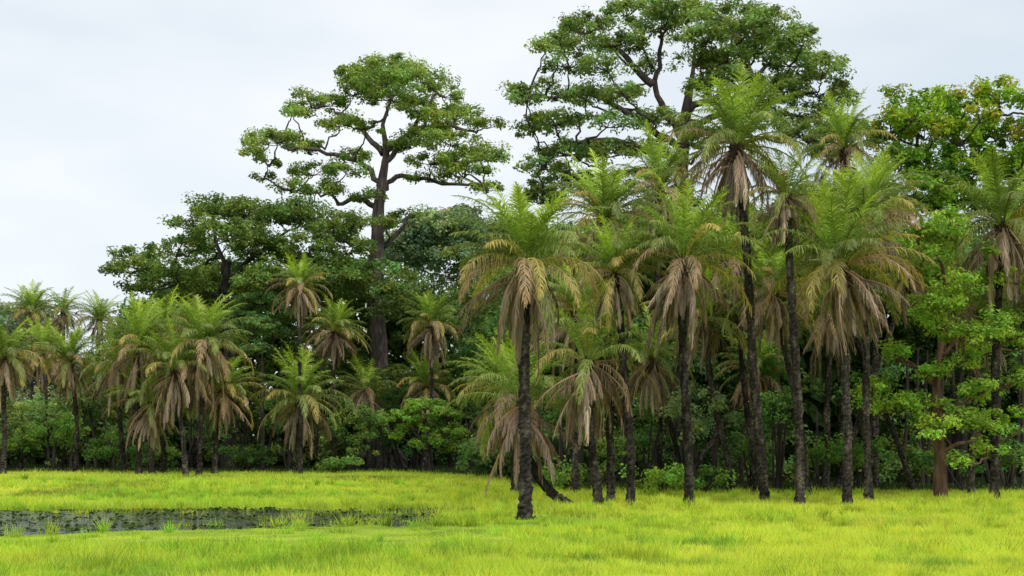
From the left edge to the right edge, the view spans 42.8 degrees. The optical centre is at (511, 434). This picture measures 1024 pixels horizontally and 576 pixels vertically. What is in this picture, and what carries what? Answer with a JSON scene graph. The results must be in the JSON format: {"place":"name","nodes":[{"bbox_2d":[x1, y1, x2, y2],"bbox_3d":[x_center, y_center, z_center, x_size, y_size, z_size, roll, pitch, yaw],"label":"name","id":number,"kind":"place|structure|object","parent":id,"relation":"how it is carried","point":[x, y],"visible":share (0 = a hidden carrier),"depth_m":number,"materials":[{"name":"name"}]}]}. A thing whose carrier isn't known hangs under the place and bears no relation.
{"place":"outdoors","nodes":[
{"label":"outdoors","id":0,"kind":"place"},
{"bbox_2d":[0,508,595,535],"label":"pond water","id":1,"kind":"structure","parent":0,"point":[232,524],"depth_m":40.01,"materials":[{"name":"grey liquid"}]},
{"bbox_2d":[0,506,571,535],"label":"floating pondweed","id":2,"kind":"object","parent":1,"relation":"on","point":[186,513],"visible":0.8,"depth_m":40.25,"materials":[{"name":"green plant"}]},
{"bbox_2d":[0,438,1023,575],"bbox_3d":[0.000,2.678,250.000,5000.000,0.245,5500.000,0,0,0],"label":"ground","id":3,"kind":"structure","parent":0,"point":[280,467],"depth_m":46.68,"materials":[{"name":"green plant"}]},
{"bbox_2d":[0,309,11,369],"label":"oil palm","id":4,"kind":"object","parent":3,"relation":"on","point":[6,337],"visible":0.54,"depth_m":87.02,"materials":[{"name":"green plant"}]},
{"bbox_2d":[0,422,52,469],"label":"shrub","id":5,"kind":"object","parent":3,"relation":"on","point":[24,440],"visible":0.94,"depth_m":93.50,"materials":[{"name":"green plant"}]},
{"bbox_2d":[0,318,61,472],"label":"oil palm","id":6,"kind":"object","parent":3,"relation":"on","point":[9,376],"visible":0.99,"depth_m":86.50,"materials":[{"name":"green plant"}]},
{"bbox_2d":[0,280,67,405],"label":"oil palm","id":7,"kind":"object","parent":3,"relation":"on","point":[31,302],"visible":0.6,"depth_m":124.53,"materials":[{"name":"green plant"}]},
{"bbox_2d":[14,315,70,400],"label":"oil palm","id":8,"kind":"object","parent":3,"relation":"on","point":[37,334],"visible":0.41,"depth_m":114.42,"materials":[{"name":"green plant"}]},
{"bbox_2d":[0,286,104,416],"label":"distant trees","id":9,"kind":"object","parent":3,"relation":"on","point":[51,388],"visible":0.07,"depth_m":155.53,"materials":[{"name":"green plant"}]},
{"bbox_2d":[32,286,92,399],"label":"oil palm","id":10,"kind":"object","parent":3,"relation":"on","point":[68,320],"visible":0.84,"depth_m":124.62,"materials":[{"name":"green plant"}]},
{"bbox_2d":[36,408,90,469],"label":"shrub","id":11,"kind":"object","parent":3,"relation":"on","point":[65,435],"visible":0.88,"depth_m":94.18,"materials":[{"name":"green plant"}]},
{"bbox_2d":[28,321,108,471],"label":"oil palm","id":12,"kind":"object","parent":3,"relation":"on","point":[67,375],"visible":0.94,"depth_m":89.40,"materials":[{"name":"green plant"}]},
{"bbox_2d":[69,289,126,393],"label":"oil palm","id":13,"kind":"object","parent":3,"relation":"on","point":[98,313],"visible":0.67,"depth_m":124.55,"materials":[{"name":"green plant"}]},
{"bbox_2d":[81,425,130,469],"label":"shrub","id":14,"kind":"object","parent":3,"relation":"on","point":[110,451],"visible":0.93,"depth_m":92.63,"materials":[{"name":"green plant"}]},
{"bbox_2d":[71,327,148,472],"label":"oil palm","id":15,"kind":"object","parent":3,"relation":"on","point":[118,379],"visible":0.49,"depth_m":87.55,"materials":[{"name":"green plant"}]},
{"bbox_2d":[83,290,190,474],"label":"oil palm","id":16,"kind":"object","parent":3,"relation":"on","point":[138,325],"visible":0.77,"depth_m":83.41,"materials":[{"name":"green plant"}]},
{"bbox_2d":[101,359,193,474],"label":"oil palm","id":17,"kind":"object","parent":3,"relation":"on","point":[149,423],"visible":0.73,"depth_m":83.47,"materials":[{"name":"green plant"}]},
{"bbox_2d":[114,441,181,470],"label":"shrub","id":18,"kind":"object","parent":3,"relation":"on","point":[171,452],"visible":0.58,"depth_m":91.58,"materials":[{"name":"green plant"}]},
{"bbox_2d":[113,285,205,472],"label":"oil palm","id":19,"kind":"object","parent":3,"relation":"on","point":[163,467],"visible":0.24,"depth_m":87.80,"materials":[{"name":"green plant"}]},
{"bbox_2d":[121,315,233,474],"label":"oil palm","id":20,"kind":"object","parent":3,"relation":"on","point":[174,395],"visible":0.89,"depth_m":81.84,"materials":[{"name":"green plant"}]},
{"bbox_2d":[162,258,221,467],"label":"oil palm","id":21,"kind":"object","parent":3,"relation":"on","point":[181,293],"visible":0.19,"depth_m":99.83,"materials":[{"name":"green plant"}]},
{"bbox_2d":[143,291,263,474],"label":"oil palm","id":22,"kind":"object","parent":3,"relation":"on","point":[207,324],"visible":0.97,"depth_m":82.09,"materials":[{"name":"green plant"}]},
{"bbox_2d":[192,407,240,462],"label":"shrub","id":23,"kind":"object","parent":3,"relation":"on","point":[206,425],"visible":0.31,"depth_m":95.74,"materials":[{"name":"green plant"}]},
{"bbox_2d":[182,348,270,473],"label":"oil palm","id":24,"kind":"object","parent":3,"relation":"on","point":[222,408],"visible":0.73,"depth_m":85.74,"materials":[{"name":"green plant"}]},
{"bbox_2d":[97,178,379,468],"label":"broadleaf tree","id":25,"kind":"object","parent":3,"relation":"on","point":[153,269],"visible":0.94,"depth_m":95.43,"materials":[{"name":"green plant"}]},
{"bbox_2d":[207,443,280,470],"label":"shrub","id":26,"kind":"object","parent":3,"relation":"on","point":[248,454],"visible":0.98,"depth_m":92.07,"materials":[{"name":"green plant"}]},
{"bbox_2d":[0,247,515,468],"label":"woodland","id":27,"kind":"object","parent":3,"relation":"on","point":[391,292],"visible":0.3,"depth_m":103.40,"materials":[{"name":"green plant"}]},
{"bbox_2d":[223,290,293,469],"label":"sapling tree","id":28,"kind":"object","parent":3,"relation":"on","point":[260,348],"visible":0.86,"depth_m":93.58,"materials":[{"name":"green plant"}]},
{"bbox_2d":[251,394,316,468],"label":"shrub","id":29,"kind":"object","parent":3,"relation":"on","point":[270,407],"visible":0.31,"depth_m":95.93,"materials":[{"name":"green plant"}]},
{"bbox_2d":[264,251,332,473],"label":"oil palm","id":30,"kind":"object","parent":3,"relation":"on","point":[299,276],"visible":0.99,"depth_m":85.85,"materials":[{"name":"green plant"}]},
{"bbox_2d":[243,342,359,472],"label":"oil palm","id":31,"kind":"object","parent":3,"relation":"on","point":[312,399],"visible":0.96,"depth_m":86.54,"materials":[{"name":"green plant"}]},
{"bbox_2d":[301,296,371,469],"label":"oil palm","id":32,"kind":"object","parent":3,"relation":"on","point":[335,319],"visible":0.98,"depth_m":91.74,"materials":[{"name":"green plant"}]},
{"bbox_2d":[315,453,364,472],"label":"shrub","id":33,"kind":"object","parent":3,"relation":"on","point":[335,465],"visible":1,"depth_m":87.72,"materials":[{"name":"green plant"}]},
{"bbox_2d":[318,397,390,470],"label":"shrub","id":34,"kind":"object","parent":3,"relation":"on","point":[366,420],"visible":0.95,"depth_m":91.28,"materials":[{"name":"green plant"}]},
{"bbox_2d":[324,352,403,469],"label":"oil palm","id":35,"kind":"object","parent":3,"relation":"on","point":[367,388],"visible":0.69,"depth_m":94.58,"materials":[{"name":"green plant"}]},
{"bbox_2d":[235,51,513,467],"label":"kapok tree","id":36,"kind":"object","parent":3,"relation":"on","point":[373,80],"visible":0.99,"depth_m":103.00,"materials":[{"name":"green plant"}]},
{"bbox_2d":[359,386,409,468],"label":"shrub","id":37,"kind":"object","parent":3,"relation":"on","point":[395,406],"visible":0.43,"depth_m":95.94,"materials":[{"name":"green plant"}]},
{"bbox_2d":[374,369,455,468],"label":"shrub","id":38,"kind":"object","parent":3,"relation":"on","point":[396,398],"visible":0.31,"depth_m":97.31,"materials":[{"name":"green plant"}]},
{"bbox_2d":[391,348,456,469],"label":"oil palm","id":39,"kind":"object","parent":3,"relation":"on","point":[422,378],"visible":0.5,"depth_m":93.70,"materials":[{"name":"green plant"}]},
{"bbox_2d":[384,396,470,471],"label":"sapling tree","id":40,"kind":"object","parent":3,"relation":"on","point":[450,432],"visible":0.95,"depth_m":87.57,"materials":[{"name":"green plant"}]},
{"bbox_2d":[395,289,463,469],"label":"oil palm","id":41,"kind":"object","parent":3,"relation":"on","point":[430,310],"visible":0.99,"depth_m":91.58,"materials":[{"name":"green plant"}]},
{"bbox_2d":[354,203,567,367],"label":"distant trees","id":42,"kind":"object","parent":3,"relation":"on","point":[417,244],"visible":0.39,"depth_m":118.03,"materials":[{"name":"green plant"}]},
{"bbox_2d":[445,335,485,468],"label":"tree","id":43,"kind":"object","parent":3,"relation":"on","point":[467,351],"visible":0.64,"depth_m":95.56,"materials":[{"name":"green plant"}]},
{"bbox_2d":[456,442,474,465],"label":"shrub","id":44,"kind":"object","parent":3,"relation":"on","point":[461,456],"visible":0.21,"depth_m":83.91,"materials":[{"name":"green plant"}]},
{"bbox_2d":[445,334,566,491],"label":"oil palm","id":45,"kind":"object","parent":3,"relation":"on","point":[495,368],"visible":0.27,"depth_m":55.84,"materials":[{"name":"green plant"}]},
{"bbox_2d":[438,328,584,503],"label":"oil palm","id":46,"kind":"object","parent":3,"relation":"on","point":[506,433],"visible":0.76,"depth_m":46.91,"materials":[{"name":"green plant"}]},
{"bbox_2d":[433,177,611,519],"bbox_3d":[0.339,-2.521,39.461,5.436,10.550,5.335,0,0,0],"label":"oil palm","id":47,"kind":"object","parent":3,"relation":"on","point":[526,287],"visible":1,"depth_m":39.04,"materials":[{"name":"green plant"}]},
{"bbox_2d":[541,382,569,472],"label":"shrub","id":48,"kind":"object","parent":3,"relation":"on","point":[550,417],"visible":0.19,"depth_m":64.10,"materials":[{"name":"green plant"}]},
{"bbox_2d":[542,455,590,490],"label":"shrub","id":49,"kind":"object","parent":3,"relation":"on","point":[563,479],"visible":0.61,"depth_m":59.83,"materials":[{"name":"green plant"}]},
{"bbox_2d":[529,246,642,492],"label":"oil palm","id":50,"kind":"object","parent":3,"relation":"on","point":[561,296],"visible":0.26,"depth_m":57.75,"materials":[{"name":"green plant"}]},
{"bbox_2d":[505,279,675,506],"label":"oil palm","id":51,"kind":"object","parent":3,"relation":"on","point":[583,390],"visible":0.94,"depth_m":46.12,"materials":[{"name":"green plant"}]},
{"bbox_2d":[542,147,676,501],"bbox_3d":[3.531,-4.044,48.732,5.574,13.590,5.590,0,0,0],"label":"oil palm","id":52,"kind":"object","parent":3,"relation":"on","point":[606,196],"visible":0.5,"depth_m":48.20,"materials":[{"name":"green plant"}]},
{"bbox_2d":[558,213,671,504],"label":"oil palm","id":53,"kind":"object","parent":3,"relation":"on","point":[618,288],"visible":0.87,"depth_m":46.25,"materials":[{"name":"green plant"}]},
{"bbox_2d":[596,436,636,485],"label":"shrub","id":54,"kind":"object","parent":3,"relation":"on","point":[618,445],"visible":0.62,"depth_m":59.98,"materials":[{"name":"green plant"}]},
{"bbox_2d":[620,397,676,487],"bbox_3d":[6.439,0.380,61.913,2.890,4.481,2.663,0,0,0],"label":"shrub","id":55,"kind":"object","parent":3,"relation":"on","point":[640,439],"visible":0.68,"depth_m":61.96,"materials":[{"name":"green plant"}]},
{"bbox_2d":[618,462,683,494],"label":"shrub","id":56,"kind":"object","parent":3,"relation":"on","point":[654,476],"visible":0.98,"depth_m":54.46,"materials":[{"name":"green plant"}]},
{"bbox_2d":[597,305,705,486],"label":"oil palm","id":57,"kind":"object","parent":3,"relation":"on","point":[652,367],"visible":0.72,"depth_m":59.83,"materials":[{"name":"green plant"}]},
{"bbox_2d":[615,120,715,486],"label":"oil palm","id":58,"kind":"object","parent":3,"relation":"on","point":[657,161],"visible":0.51,"depth_m":61.61,"materials":[{"name":"green plant"}]},
{"bbox_2d":[597,173,764,506],"bbox_3d":[5.962,-3.256,46.007,5.239,12.018,5.885,0,0,-37],"label":"oil palm","id":59,"kind":"object","parent":3,"relation":"on","point":[677,288],"visible":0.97,"depth_m":45.77,"materials":[{"name":"green plant"}]},
{"bbox_2d":[496,0,872,211],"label":"kapok tree","id":60,"kind":"object","parent":3,"relation":"on","point":[756,19],"visible":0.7,"depth_m":85.55,"materials":[{"name":"green plant"}]},
{"bbox_2d":[630,261,765,490],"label":"oil palm","id":61,"kind":"object","parent":3,"relation":"on","point":[700,330],"visible":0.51,"depth_m":57.64,"materials":[{"name":"green plant"}]},
{"bbox_2d":[659,380,738,487],"bbox_3d":[8.286,0.096,57.858,3.515,5.050,3.655,0,0,0],"label":"shrub","id":62,"kind":"object","parent":3,"relation":"on","point":[699,422],"visible":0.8,"depth_m":57.38,"materials":[{"name":"green plant"}]},
{"bbox_2d":[670,462,738,492],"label":"shrub","id":63,"kind":"object","parent":3,"relation":"on","point":[719,479],"visible":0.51,"depth_m":57.76,"materials":[{"name":"green plant"}]},
{"bbox_2d":[666,199,801,491],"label":"oil palm","id":64,"kind":"object","parent":3,"relation":"on","point":[737,271],"visible":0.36,"depth_m":57.83,"materials":[{"name":"green plant"}]},
{"bbox_2d":[651,62,818,501],"bbox_3d":[8.251,-5.390,48.475,5.795,16.292,6.418,0,0,20],"label":"oil palm","id":65,"kind":"object","parent":3,"relation":"on","point":[738,126],"visible":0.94,"depth_m":47.96,"materials":[{"name":"green plant"}]},
{"bbox_2d":[680,330,791,488],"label":"oil palm","id":66,"kind":"object","parent":3,"relation":"on","point":[763,381],"visible":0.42,"depth_m":61.80,"materials":[{"name":"green plant"}]},
{"bbox_2d":[449,178,1023,485],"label":"woodland","id":67,"kind":"object","parent":3,"relation":"on","point":[898,374],"visible":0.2,"depth_m":74.65,"materials":[{"name":"green plant"}]},
{"bbox_2d":[725,430,776,488],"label":"shrub","id":68,"kind":"object","parent":3,"relation":"on","point":[742,451],"visible":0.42,"depth_m":61.81,"materials":[{"name":"green plant"}]},
{"bbox_2d":[739,383,805,490],"bbox_3d":[12.009,0.073,59.992,3.140,5.077,2.121,0,0,0],"label":"shrub","id":69,"kind":"object","parent":3,"relation":"on","point":[785,398],"visible":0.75,"depth_m":59.83,"materials":[{"name":"green plant"}]},
{"bbox_2d":[716,237,830,495],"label":"oil palm","id":70,"kind":"object","parent":3,"relation":"on","point":[774,316],"visible":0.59,"depth_m":54.44,"materials":[{"name":"green plant"}]},
{"bbox_2d":[746,341,803,482],"bbox_3d":[12.485,-0.927,62.035,2.806,7.068,2.338,0,0,0],"label":"shrub","id":71,"kind":"object","parent":3,"relation":"on","point":[766,370],"visible":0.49,"depth_m":61.85,"materials":[{"name":"green plant"}]},
{"bbox_2d":[728,141,849,505],"bbox_3d":[10.109,-3.867,47.134,4.401,13.236,3.525,0,0,0],"label":"oil palm","id":72,"kind":"object","parent":3,"relation":"on","point":[783,219],"visible":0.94,"depth_m":47.14,"materials":[{"name":"green plant"}]},
{"bbox_2d":[785,435,842,490],"bbox_3d":[14.112,1.329,59.917,2.749,2.613,2.675,0,0,26],"label":"shrub","id":73,"kind":"object","parent":3,"relation":"on","point":[818,454],"visible":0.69,"depth_m":59.61,"materials":[{"name":"green plant"}]},
{"bbox_2d":[783,258,892,490],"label":"oil palm","id":74,"kind":"object","parent":3,"relation":"on","point":[833,349],"visible":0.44,"depth_m":59.62,"materials":[{"name":"green plant"}]},
{"bbox_2d":[759,167,917,489],"bbox_3d":[14.461,-4.732,59.893,6.971,15.009,5.036,0,0,33],"label":"oil palm","id":75,"kind":"object","parent":3,"relation":"on","point":[912,485],"visible":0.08,"depth_m":59.89,"materials":[{"name":"green plant"}]},
{"bbox_2d":[743,174,937,504],"bbox_3d":[11.799,-3.109,47.212,6.730,11.720,6.140,0,0,0],"label":"oil palm","id":76,"kind":"object","parent":3,"relation":"on","point":[844,296],"visible":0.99,"depth_m":46.95,"materials":[{"name":"green plant"}]},
{"bbox_2d":[796,87,901,469],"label":"oil palm","id":77,"kind":"object","parent":3,"relation":"on","point":[843,135],"visible":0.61,"depth_m":65.56,"materials":[{"name":"green plant"}]},
{"bbox_2d":[821,432,894,488],"bbox_3d":[16.391,1.276,61.974,3.672,2.725,3.490,0,0,0],"label":"shrub","id":78,"kind":"object","parent":3,"relation":"on","point":[858,454],"visible":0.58,"depth_m":61.83,"materials":[{"name":"green plant"}]},
{"bbox_2d":[839,369,893,470],"bbox_3d":[15.961,-0.128,57.842,2.305,5.474,2.596,0,0,39],"label":"shrub","id":79,"kind":"object","parent":3,"relation":"on","point":[888,389],"visible":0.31,"depth_m":57.59,"materials":[{"name":"green plant"}]},
{"bbox_2d":[793,142,942,499],"bbox_3d":[13.761,-4.200,50.361,5.594,13.902,5.343,0,0,0],"label":"oil palm","id":80,"kind":"object","parent":3,"relation":"on","point":[869,187],"visible":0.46,"depth_m":50.34,"materials":[{"name":"green plant"}]},
{"bbox_2d":[832,153,927,486],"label":"oil palm","id":81,"kind":"object","parent":3,"relation":"on","point":[875,429],"visible":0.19,"depth_m":63.85,"materials":[{"name":"green plant"}]},
{"bbox_2d":[832,230,942,489],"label":"oil palm","id":82,"kind":"object","parent":3,"relation":"on","point":[902,304],"visible":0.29,"depth_m":59.89,"materials":[{"name":"green plant"}]},
{"bbox_2d":[878,442,933,485],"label":"shrub","id":83,"kind":"object","parent":3,"relation":"on","point":[916,469],"visible":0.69,"depth_m":63.64,"materials":[{"name":"green plant"}]},
{"bbox_2d":[850,203,1023,497],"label":"shade tree","id":84,"kind":"object","parent":3,"relation":"on","point":[931,307],"visible":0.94,"depth_m":50.65,"materials":[{"name":"green plant"}]},
{"bbox_2d":[863,72,1023,477],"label":"flushing broadleaf tree","id":85,"kind":"object","parent":3,"relation":"on","point":[913,120],"visible":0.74,"depth_m":76.97,"materials":[{"name":"green plant"}]},
{"bbox_2d":[916,448,990,489],"bbox_3d":[20.287,1.635,59.926,3.498,2.015,1.966,0,0,-23],"label":"shrub","id":86,"kind":"object","parent":3,"relation":"on","point":[928,456],"visible":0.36,"depth_m":60.07,"materials":[{"name":"green plant"}]},
{"bbox_2d":[917,142,1023,498],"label":"oil palm","id":87,"kind":"object","parent":3,"relation":"on","point":[1010,208],"visible":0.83,"depth_m":51.72,"materials":[{"name":"green plant"}]},
{"bbox_2d":[917,255,1023,492],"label":"oil palm","id":88,"kind":"object","parent":3,"relation":"on","point":[970,310],"visible":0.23,"depth_m":56.38,"materials":[{"name":"green plant"}]},
{"bbox_2d":[968,212,1023,336],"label":"tree","id":89,"kind":"object","parent":3,"relation":"on","point":[1020,297],"visible":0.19,"depth_m":55.32,"materials":[{"name":"green plant"}]},
{"bbox_2d":[977,422,1023,489],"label":"shrub","id":90,"kind":"object","parent":3,"relation":"on","point":[1004,462],"visible":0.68,"depth_m":59.72,"materials":[{"name":"green plant"}]},
{"bbox_2d":[0,0,1023,396],"label":"sky","id":91,"kind":"structure","parent":0,"point":[112,111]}
]}

